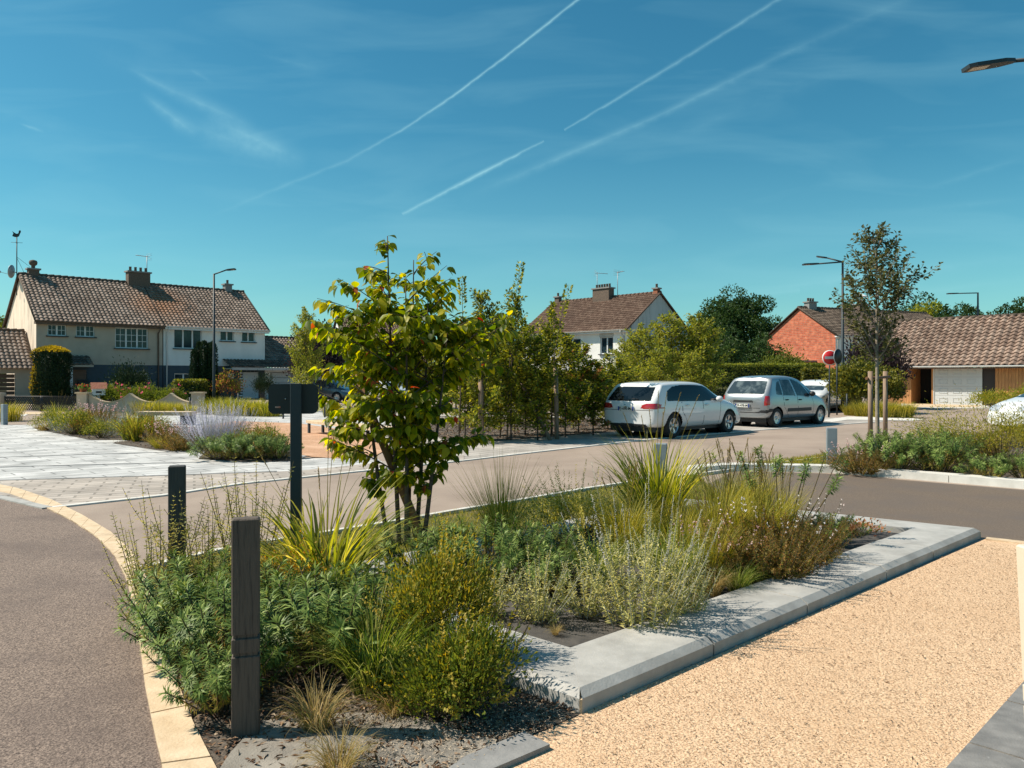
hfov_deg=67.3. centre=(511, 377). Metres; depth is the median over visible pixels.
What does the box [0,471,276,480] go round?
drain slot
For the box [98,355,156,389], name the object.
dark shrub
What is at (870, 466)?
gaura plant
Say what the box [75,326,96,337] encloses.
window
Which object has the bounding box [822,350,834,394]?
road sign
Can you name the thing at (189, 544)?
leafy shrub
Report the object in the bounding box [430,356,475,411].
young tree
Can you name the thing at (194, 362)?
cypress
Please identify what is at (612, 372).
hornbeam
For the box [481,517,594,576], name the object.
spurge plant
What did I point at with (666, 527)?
reed plant
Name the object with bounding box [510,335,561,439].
hornbeam
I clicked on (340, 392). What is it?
parked car
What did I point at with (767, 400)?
parked car
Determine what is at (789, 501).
reed plant
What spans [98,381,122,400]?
rose bush
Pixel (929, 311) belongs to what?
tree
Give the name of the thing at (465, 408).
hornbeam
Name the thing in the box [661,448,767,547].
reed plant
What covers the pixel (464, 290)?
hornbeam shoot
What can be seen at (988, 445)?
gaura plant
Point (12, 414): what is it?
reed plant
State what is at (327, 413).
reed plant
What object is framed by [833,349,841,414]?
road sign
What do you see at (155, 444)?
reed plant
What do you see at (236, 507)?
leafy shrub
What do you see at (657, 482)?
reed plant
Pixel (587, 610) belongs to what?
leafy shrub
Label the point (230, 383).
brown shrub
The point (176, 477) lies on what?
bollard
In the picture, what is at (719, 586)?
reed plant
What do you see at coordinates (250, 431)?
leafy shrub
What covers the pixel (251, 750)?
weed fabric
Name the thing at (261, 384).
dark shrub
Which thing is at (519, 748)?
edging
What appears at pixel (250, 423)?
russian sage
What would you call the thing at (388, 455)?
tree stake
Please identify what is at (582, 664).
curb
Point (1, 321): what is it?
tree
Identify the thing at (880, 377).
stake crossbar
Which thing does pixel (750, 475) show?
reed plant
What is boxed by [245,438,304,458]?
spurge plant
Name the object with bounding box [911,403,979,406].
driveway apron
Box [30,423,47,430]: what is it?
reed plant
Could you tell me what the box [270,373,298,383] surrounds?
garage door
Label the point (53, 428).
grey sage
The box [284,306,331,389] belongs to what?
young tree
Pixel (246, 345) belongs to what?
house
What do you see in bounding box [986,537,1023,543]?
edging
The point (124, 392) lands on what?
rose bush
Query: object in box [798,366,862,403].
hedge
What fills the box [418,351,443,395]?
young tree
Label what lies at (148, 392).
rose bush
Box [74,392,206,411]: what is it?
garden wall
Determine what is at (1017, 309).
tree
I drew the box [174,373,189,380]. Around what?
window
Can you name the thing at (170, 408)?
reed plant
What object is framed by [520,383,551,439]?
tree stake
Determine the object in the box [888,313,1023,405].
garage
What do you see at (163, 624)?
spurge plant
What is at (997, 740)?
slab paving
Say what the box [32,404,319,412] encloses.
garden lawn
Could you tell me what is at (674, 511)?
reed plant
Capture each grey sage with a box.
[43,415,73,432]
[92,407,137,435]
[101,392,151,422]
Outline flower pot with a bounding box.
[75,383,90,391]
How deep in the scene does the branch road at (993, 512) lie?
9.91 m
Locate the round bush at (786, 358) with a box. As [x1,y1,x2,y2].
[759,344,811,365]
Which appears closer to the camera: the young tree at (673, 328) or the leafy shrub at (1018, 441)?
the leafy shrub at (1018, 441)
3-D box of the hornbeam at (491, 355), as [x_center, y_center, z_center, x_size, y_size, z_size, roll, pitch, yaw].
[-0.737,-0.313,18.893,1.591,3.827,1.323,0,0,32]
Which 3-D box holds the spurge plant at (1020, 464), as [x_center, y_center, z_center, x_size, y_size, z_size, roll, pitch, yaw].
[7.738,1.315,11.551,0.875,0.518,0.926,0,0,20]
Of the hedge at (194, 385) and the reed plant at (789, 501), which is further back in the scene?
the hedge at (194, 385)
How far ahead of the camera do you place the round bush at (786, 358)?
49.08 m
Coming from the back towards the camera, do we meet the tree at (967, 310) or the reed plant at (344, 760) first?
the tree at (967, 310)
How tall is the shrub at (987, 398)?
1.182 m
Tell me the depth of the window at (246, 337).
57.82 m
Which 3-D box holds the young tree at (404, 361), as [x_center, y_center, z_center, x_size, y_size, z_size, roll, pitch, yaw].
[-0.970,0.124,7.357,2.051,2.960,1.848,0,0,0]
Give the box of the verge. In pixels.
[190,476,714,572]
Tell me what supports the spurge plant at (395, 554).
on the curb
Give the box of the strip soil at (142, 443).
[34,426,289,461]
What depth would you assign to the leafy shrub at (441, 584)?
4.08 m
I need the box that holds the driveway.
[901,404,989,408]
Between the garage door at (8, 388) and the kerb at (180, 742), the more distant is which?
the garage door at (8, 388)
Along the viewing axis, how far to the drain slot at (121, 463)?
14.17 m
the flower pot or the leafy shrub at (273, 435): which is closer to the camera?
the leafy shrub at (273, 435)
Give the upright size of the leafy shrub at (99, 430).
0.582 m
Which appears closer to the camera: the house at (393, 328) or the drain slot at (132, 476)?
the drain slot at (132, 476)
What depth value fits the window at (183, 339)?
54.65 m
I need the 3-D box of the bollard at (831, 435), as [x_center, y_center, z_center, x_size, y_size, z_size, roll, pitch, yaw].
[5.504,1.258,13.244,0.165,0.785,0.140,0,0,16]
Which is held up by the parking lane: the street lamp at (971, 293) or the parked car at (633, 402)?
the parked car at (633, 402)
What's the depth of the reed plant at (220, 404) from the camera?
32.07 m
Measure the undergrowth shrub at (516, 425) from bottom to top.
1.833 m
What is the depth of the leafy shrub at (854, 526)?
7.53 m
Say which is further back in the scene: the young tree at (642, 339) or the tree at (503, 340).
the tree at (503, 340)
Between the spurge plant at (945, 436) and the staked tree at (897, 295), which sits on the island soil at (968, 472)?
the spurge plant at (945, 436)
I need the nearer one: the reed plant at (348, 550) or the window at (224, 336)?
the reed plant at (348, 550)
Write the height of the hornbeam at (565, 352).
2.895 m
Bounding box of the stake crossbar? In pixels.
[865,375,890,379]
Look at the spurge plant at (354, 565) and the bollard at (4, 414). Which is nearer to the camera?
the spurge plant at (354, 565)
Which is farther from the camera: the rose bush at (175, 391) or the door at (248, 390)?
the door at (248, 390)
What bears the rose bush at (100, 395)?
on the garden lawn at (75, 406)
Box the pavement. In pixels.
[0,499,161,767]
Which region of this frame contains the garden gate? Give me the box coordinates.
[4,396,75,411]
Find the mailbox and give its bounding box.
[90,382,106,397]
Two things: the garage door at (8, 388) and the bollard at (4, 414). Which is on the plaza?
the bollard at (4, 414)
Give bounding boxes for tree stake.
[351,374,428,543]
[478,371,483,435]
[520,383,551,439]
[554,368,558,438]
[868,371,872,436]
[883,371,887,435]
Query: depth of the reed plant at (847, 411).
32.38 m
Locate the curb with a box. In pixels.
[312,499,980,713]
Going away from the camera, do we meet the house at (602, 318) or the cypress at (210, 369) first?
the cypress at (210, 369)
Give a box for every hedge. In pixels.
[172,378,208,400]
[443,371,611,401]
[700,362,825,387]
[708,386,727,397]
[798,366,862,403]
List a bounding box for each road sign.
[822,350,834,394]
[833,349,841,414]
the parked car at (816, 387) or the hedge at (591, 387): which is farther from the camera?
the hedge at (591, 387)
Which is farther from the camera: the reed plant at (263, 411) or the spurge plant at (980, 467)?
the reed plant at (263, 411)
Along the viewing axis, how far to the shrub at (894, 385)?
34.03 m
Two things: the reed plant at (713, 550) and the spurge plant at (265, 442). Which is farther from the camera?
the spurge plant at (265, 442)
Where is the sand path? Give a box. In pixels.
[509,539,1023,767]
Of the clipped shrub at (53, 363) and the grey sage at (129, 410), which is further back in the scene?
the clipped shrub at (53, 363)
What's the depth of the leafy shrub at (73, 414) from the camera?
21.26 m
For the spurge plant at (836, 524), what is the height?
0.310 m
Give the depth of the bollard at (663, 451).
10.03 m
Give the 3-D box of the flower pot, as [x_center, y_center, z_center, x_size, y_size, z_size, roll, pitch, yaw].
[-19.840,0.458,35.542,0.670,0.423,0.698,0,0,-34]
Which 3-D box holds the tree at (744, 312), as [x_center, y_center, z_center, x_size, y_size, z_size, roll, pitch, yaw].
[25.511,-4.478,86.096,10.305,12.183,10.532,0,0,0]
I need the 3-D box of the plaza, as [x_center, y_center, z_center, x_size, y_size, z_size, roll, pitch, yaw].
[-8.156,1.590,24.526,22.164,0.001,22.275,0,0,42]
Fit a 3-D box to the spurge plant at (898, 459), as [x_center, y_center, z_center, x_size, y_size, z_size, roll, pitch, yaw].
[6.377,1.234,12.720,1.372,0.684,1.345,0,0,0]
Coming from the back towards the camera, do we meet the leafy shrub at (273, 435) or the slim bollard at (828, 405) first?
the slim bollard at (828, 405)
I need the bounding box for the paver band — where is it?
[0,455,463,504]
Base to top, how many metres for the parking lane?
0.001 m
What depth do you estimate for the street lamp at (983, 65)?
13.33 m
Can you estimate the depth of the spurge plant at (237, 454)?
14.70 m
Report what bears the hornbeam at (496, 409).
on the hedge bed soil at (571, 432)
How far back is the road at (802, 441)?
11.96 m
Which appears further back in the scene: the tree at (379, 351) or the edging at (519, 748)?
the tree at (379, 351)
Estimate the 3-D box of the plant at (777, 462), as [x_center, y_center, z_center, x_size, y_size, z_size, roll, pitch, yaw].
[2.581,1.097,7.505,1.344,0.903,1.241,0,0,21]
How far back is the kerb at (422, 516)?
9.00 m
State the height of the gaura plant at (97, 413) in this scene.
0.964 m
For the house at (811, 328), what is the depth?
67.01 m
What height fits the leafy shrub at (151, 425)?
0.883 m
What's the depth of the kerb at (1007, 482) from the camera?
12.03 m
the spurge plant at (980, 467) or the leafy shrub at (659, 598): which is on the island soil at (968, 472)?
the spurge plant at (980, 467)
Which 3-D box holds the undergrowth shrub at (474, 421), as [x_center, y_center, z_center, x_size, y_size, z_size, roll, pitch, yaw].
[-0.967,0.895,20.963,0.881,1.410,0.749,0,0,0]
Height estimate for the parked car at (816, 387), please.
1.703 m
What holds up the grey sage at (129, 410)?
on the strip soil at (142, 443)
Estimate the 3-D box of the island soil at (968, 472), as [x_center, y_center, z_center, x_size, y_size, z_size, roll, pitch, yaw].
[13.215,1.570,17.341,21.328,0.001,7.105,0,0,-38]
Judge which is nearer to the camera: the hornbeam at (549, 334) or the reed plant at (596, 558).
the reed plant at (596, 558)
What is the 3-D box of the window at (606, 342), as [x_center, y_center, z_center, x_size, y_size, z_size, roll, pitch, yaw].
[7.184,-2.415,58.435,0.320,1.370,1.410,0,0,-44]
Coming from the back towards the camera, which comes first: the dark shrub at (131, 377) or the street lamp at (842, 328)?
the dark shrub at (131, 377)
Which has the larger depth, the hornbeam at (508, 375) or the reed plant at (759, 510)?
the hornbeam at (508, 375)
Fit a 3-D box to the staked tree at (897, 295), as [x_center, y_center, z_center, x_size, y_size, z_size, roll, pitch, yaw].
[8.572,-1.031,17.984,2.571,5.203,2.137,0,0,-23]
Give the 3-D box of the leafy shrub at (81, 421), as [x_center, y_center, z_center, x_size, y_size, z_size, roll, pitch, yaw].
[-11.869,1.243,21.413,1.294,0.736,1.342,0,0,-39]
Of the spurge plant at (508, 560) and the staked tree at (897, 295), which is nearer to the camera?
the spurge plant at (508, 560)
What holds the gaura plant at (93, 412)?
on the strip soil at (142, 443)
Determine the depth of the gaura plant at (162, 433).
17.57 m
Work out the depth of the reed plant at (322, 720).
3.47 m
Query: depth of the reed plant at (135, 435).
18.97 m
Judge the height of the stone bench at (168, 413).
0.460 m
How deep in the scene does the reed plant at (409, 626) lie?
4.45 m
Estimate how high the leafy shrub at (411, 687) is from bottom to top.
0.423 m
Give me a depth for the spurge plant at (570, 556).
5.36 m
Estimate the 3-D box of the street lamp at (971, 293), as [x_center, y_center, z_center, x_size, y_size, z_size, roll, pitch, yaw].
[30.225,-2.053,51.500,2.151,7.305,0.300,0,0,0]
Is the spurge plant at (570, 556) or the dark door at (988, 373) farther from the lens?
the dark door at (988, 373)
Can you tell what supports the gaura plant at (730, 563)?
on the curb
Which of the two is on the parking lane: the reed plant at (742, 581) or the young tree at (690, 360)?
the young tree at (690, 360)
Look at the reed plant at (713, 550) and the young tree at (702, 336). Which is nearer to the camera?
the reed plant at (713, 550)
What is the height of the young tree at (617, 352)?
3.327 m
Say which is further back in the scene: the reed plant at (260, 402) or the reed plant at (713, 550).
the reed plant at (260, 402)
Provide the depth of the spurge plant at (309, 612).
3.98 m
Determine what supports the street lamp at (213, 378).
on the garden lawn at (75, 406)
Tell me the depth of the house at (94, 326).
50.84 m
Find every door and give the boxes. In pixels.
[0,374,14,402]
[73,370,85,401]
[243,372,257,397]
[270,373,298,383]
[934,369,981,404]
[983,368,994,405]
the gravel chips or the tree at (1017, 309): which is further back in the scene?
the tree at (1017, 309)
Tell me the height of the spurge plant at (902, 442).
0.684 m
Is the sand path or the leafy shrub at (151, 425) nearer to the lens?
the sand path
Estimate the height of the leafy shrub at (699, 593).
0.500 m
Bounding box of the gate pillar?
[0,393,5,405]
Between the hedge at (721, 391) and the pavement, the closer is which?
the pavement
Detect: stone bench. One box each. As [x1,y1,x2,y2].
[136,411,196,424]
[306,419,391,441]
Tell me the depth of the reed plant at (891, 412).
30.39 m
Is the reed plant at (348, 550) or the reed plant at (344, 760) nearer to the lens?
the reed plant at (344, 760)
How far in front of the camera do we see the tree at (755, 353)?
61.27 m
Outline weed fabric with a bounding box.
[220,712,495,767]
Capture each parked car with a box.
[298,379,357,401]
[368,380,404,398]
[604,377,739,437]
[723,375,827,426]
[801,379,845,410]
[987,394,1023,429]
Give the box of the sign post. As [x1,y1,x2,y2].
[268,383,317,560]
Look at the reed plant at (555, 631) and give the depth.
4.62 m
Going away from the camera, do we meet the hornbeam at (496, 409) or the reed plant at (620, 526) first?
the reed plant at (620, 526)
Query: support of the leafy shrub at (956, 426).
on the island soil at (968, 472)
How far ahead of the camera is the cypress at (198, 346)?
46.24 m
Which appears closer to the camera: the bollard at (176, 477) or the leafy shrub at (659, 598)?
the leafy shrub at (659, 598)
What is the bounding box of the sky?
[0,0,1023,367]
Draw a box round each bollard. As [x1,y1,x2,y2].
[1,404,7,424]
[168,465,185,585]
[231,516,259,738]
[654,443,666,472]
[826,428,836,462]
[828,394,829,416]
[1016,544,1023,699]
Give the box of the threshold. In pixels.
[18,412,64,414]
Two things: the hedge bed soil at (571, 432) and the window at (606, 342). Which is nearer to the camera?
the hedge bed soil at (571, 432)
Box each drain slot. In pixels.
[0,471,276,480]
[3,461,242,466]
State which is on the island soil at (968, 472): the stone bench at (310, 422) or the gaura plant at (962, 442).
the gaura plant at (962, 442)
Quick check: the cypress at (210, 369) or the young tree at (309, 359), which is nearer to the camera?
the young tree at (309, 359)
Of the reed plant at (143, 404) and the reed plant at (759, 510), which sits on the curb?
the reed plant at (759, 510)
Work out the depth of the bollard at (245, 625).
3.40 m
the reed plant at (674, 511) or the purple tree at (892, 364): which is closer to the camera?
the reed plant at (674, 511)
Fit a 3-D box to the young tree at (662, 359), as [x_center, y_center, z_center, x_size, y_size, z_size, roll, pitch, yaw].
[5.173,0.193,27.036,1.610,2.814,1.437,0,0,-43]
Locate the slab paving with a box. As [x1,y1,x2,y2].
[946,681,1023,767]
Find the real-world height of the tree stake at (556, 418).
1.861 m
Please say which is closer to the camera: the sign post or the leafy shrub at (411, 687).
the leafy shrub at (411, 687)
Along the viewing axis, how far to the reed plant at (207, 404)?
33.03 m
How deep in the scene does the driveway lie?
40.85 m
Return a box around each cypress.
[188,348,200,378]
[195,341,202,378]
[198,340,209,399]
[207,340,219,403]
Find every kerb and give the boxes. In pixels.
[0,484,216,767]
[140,457,819,570]
[687,462,1023,488]
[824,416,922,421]
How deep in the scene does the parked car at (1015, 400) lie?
22.29 m
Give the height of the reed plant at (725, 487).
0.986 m
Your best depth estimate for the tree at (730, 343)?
56.99 m
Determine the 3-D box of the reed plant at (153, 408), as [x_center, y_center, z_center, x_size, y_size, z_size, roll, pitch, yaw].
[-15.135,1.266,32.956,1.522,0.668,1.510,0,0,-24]
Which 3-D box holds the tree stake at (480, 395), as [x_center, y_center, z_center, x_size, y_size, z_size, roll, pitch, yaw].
[-0.761,0.644,18.858,0.129,1.925,0.327,0,0,-4]
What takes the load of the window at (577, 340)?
in the house at (602, 318)
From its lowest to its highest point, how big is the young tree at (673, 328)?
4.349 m
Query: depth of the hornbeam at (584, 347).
22.02 m
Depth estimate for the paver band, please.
11.41 m
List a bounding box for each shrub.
[27,407,71,430]
[28,345,74,404]
[42,405,103,434]
[58,410,105,434]
[59,377,77,394]
[76,419,119,437]
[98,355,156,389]
[100,480,230,604]
[104,542,209,636]
[106,407,180,440]
[147,476,258,581]
[199,456,293,581]
[209,367,247,400]
[223,530,344,604]
[224,419,278,455]
[249,369,278,401]
[251,421,289,453]
[360,513,510,655]
[360,621,517,723]
[395,597,538,731]
[428,595,532,681]
[461,387,489,434]
[470,561,523,617]
[499,542,587,624]
[503,384,522,432]
[550,557,618,618]
[554,462,722,628]
[641,539,722,613]
[815,346,892,405]
[834,517,890,537]
[843,352,914,403]
[878,393,1023,469]
[959,387,1018,407]
[967,398,1023,459]
[1007,382,1023,396]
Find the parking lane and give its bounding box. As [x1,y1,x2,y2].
[370,413,882,458]
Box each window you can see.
[46,324,68,336]
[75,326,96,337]
[114,327,149,349]
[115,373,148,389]
[173,330,201,349]
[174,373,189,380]
[219,332,235,341]
[241,333,256,342]
[566,338,580,355]
[598,337,613,354]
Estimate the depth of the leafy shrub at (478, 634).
3.58 m
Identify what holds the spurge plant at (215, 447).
on the strip soil at (142, 443)
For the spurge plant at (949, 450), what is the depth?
12.30 m
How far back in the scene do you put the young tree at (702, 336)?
30.68 m
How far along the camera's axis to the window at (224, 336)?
56.63 m
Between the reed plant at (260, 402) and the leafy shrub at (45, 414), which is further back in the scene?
the reed plant at (260, 402)
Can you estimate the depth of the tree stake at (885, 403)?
19.52 m
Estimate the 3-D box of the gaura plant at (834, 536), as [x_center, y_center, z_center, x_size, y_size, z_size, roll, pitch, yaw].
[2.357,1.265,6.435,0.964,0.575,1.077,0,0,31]
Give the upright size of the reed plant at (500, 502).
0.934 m
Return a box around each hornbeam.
[436,316,505,437]
[458,288,505,431]
[481,337,527,437]
[491,287,551,439]
[509,318,548,434]
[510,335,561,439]
[531,301,574,434]
[544,329,594,436]
[559,340,596,431]
[564,358,614,434]
[585,353,634,428]
[592,354,639,398]
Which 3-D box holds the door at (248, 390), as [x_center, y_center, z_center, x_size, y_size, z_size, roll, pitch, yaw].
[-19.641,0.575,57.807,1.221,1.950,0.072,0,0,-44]
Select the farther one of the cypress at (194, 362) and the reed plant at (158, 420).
the cypress at (194, 362)
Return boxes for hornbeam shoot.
[457,275,467,440]
[506,261,524,439]
[550,284,572,437]
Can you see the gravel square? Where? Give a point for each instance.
(314, 447)
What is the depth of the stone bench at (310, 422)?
21.29 m
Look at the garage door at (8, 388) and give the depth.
47.30 m
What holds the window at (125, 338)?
in the house at (94, 326)
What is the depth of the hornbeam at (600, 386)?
21.17 m
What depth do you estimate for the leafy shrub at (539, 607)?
4.82 m
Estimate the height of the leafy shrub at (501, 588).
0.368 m
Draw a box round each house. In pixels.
[0,230,165,403]
[145,280,323,398]
[333,316,413,387]
[520,271,690,379]
[760,293,958,396]
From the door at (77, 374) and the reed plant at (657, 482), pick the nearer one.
the reed plant at (657, 482)
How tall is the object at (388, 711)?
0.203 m
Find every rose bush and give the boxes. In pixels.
[87,383,112,399]
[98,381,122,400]
[111,382,145,400]
[131,380,161,400]
[150,382,190,400]
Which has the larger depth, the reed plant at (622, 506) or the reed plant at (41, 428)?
the reed plant at (41, 428)
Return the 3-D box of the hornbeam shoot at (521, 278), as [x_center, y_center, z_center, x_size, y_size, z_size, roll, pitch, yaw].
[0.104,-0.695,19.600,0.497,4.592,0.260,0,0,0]
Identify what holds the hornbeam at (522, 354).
on the hedge bed soil at (571, 432)
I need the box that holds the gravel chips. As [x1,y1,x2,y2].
[314,690,568,767]
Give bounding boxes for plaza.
[0,411,384,479]
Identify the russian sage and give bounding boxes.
[167,396,260,451]
[182,401,260,439]
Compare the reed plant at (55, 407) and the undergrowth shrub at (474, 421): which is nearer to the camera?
the undergrowth shrub at (474, 421)
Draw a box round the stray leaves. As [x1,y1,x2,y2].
[596,551,1015,764]
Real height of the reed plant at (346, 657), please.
0.608 m
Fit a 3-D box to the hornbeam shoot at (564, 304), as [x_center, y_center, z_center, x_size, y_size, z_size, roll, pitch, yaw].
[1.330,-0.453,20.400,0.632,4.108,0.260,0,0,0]
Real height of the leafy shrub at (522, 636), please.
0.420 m
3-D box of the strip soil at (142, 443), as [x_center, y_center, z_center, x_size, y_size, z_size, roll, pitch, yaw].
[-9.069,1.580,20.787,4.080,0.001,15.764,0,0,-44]
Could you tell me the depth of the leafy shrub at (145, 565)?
5.20 m
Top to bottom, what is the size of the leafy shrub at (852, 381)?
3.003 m
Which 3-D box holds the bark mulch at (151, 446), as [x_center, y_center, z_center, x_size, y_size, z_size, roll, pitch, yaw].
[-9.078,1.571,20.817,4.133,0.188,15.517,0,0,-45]
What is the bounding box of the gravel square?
[219,421,391,457]
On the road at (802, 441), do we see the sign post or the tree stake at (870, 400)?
the tree stake at (870, 400)
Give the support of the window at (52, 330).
in the house at (94, 326)
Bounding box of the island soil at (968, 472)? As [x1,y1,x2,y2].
[838,429,1023,478]
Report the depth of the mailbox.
35.85 m
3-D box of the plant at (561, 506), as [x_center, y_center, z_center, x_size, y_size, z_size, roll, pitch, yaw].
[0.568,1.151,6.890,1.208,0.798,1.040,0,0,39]
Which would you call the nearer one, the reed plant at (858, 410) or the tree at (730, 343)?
the reed plant at (858, 410)
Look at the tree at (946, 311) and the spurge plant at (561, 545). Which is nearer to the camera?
the spurge plant at (561, 545)
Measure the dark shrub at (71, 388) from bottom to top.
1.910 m
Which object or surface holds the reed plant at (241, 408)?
on the plaza
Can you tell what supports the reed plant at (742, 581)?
on the curb
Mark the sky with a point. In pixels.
(692, 149)
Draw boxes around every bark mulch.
[36,425,289,461]
[138,555,577,767]
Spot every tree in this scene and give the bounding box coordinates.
[0,315,6,382]
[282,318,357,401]
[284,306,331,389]
[300,235,517,546]
[350,345,393,377]
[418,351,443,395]
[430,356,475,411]
[485,314,523,366]
[603,338,645,386]
[612,322,674,385]
[636,343,681,380]
[648,310,698,412]
[671,312,736,392]
[674,350,714,387]
[687,309,735,380]
[691,325,748,372]
[699,283,782,362]
[741,332,783,363]
[829,221,942,440]
[840,318,919,402]
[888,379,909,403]
[898,291,958,317]
[908,298,942,316]
[953,301,983,315]
[979,296,1023,314]
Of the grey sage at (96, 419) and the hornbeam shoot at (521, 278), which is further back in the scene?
the grey sage at (96, 419)
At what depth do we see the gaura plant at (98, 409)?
23.47 m
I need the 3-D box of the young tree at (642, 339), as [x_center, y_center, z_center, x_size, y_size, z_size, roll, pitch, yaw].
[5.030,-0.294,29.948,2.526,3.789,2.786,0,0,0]
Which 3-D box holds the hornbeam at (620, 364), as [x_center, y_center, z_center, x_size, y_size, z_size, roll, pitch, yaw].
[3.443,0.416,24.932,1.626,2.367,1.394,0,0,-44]
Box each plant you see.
[0,400,28,421]
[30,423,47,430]
[39,390,68,427]
[63,405,115,429]
[68,402,125,432]
[71,400,118,418]
[107,400,139,439]
[110,567,279,657]
[117,545,289,640]
[120,399,152,441]
[126,399,162,414]
[129,569,329,682]
[139,403,171,435]
[139,419,195,446]
[139,627,294,716]
[144,401,174,410]
[144,434,168,448]
[155,426,209,450]
[156,400,187,410]
[174,402,199,410]
[186,434,247,459]
[189,432,443,588]
[194,395,237,414]
[194,555,353,637]
[202,431,270,459]
[209,397,250,415]
[210,558,423,677]
[225,399,264,415]
[227,430,289,459]
[239,397,267,415]
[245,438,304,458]
[251,400,281,416]
[269,659,377,732]
[276,561,464,698]
[283,710,389,767]
[301,552,434,636]
[322,406,345,416]
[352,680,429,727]
[357,573,457,650]
[373,515,483,580]
[422,512,556,586]
[438,445,561,535]
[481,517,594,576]
[505,459,632,547]
[512,541,599,598]
[545,622,564,635]
[550,523,654,585]
[571,459,672,562]
[582,391,744,536]
[586,485,661,531]
[602,512,727,590]
[625,496,727,553]
[651,484,746,537]
[657,514,764,581]
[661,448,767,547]
[665,488,754,583]
[685,438,785,521]
[689,559,746,596]
[699,497,841,581]
[707,553,775,591]
[710,458,804,550]
[711,442,785,511]
[711,445,850,534]
[735,452,822,534]
[738,493,857,563]
[799,512,872,542]
[815,438,896,474]
[840,404,863,415]
[845,428,926,465]
[846,399,882,416]
[850,432,937,469]
[867,399,905,417]
[882,401,917,417]
[894,433,994,472]
[896,424,988,469]
[903,424,986,460]
[953,452,1023,476]
[958,422,1014,455]
[997,450,1023,478]
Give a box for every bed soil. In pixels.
[430,417,615,440]
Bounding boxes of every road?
[0,397,1023,734]
[710,471,1023,540]
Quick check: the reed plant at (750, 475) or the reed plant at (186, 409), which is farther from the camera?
the reed plant at (186, 409)
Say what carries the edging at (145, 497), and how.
on the road at (802, 441)
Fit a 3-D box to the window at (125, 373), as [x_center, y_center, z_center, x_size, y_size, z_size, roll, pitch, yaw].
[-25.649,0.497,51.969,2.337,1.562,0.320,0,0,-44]
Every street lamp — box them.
[212,268,235,400]
[802,256,844,411]
[946,292,978,314]
[961,58,1023,72]
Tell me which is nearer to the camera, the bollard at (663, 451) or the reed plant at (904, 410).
the bollard at (663, 451)
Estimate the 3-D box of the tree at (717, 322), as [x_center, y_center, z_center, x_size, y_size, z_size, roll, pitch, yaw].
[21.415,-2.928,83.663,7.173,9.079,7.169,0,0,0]
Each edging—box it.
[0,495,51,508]
[52,422,874,506]
[449,731,549,767]
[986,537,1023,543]
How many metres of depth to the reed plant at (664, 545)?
5.63 m
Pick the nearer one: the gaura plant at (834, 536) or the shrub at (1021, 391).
the gaura plant at (834, 536)
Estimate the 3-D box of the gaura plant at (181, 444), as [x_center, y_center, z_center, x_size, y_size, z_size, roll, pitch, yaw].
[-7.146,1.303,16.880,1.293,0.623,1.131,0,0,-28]
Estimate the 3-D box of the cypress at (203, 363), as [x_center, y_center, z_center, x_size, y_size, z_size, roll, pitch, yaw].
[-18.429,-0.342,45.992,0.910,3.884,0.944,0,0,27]
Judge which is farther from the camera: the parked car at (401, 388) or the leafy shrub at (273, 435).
the parked car at (401, 388)
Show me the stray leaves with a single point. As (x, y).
(852, 658)
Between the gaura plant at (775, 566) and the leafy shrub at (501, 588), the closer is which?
the leafy shrub at (501, 588)

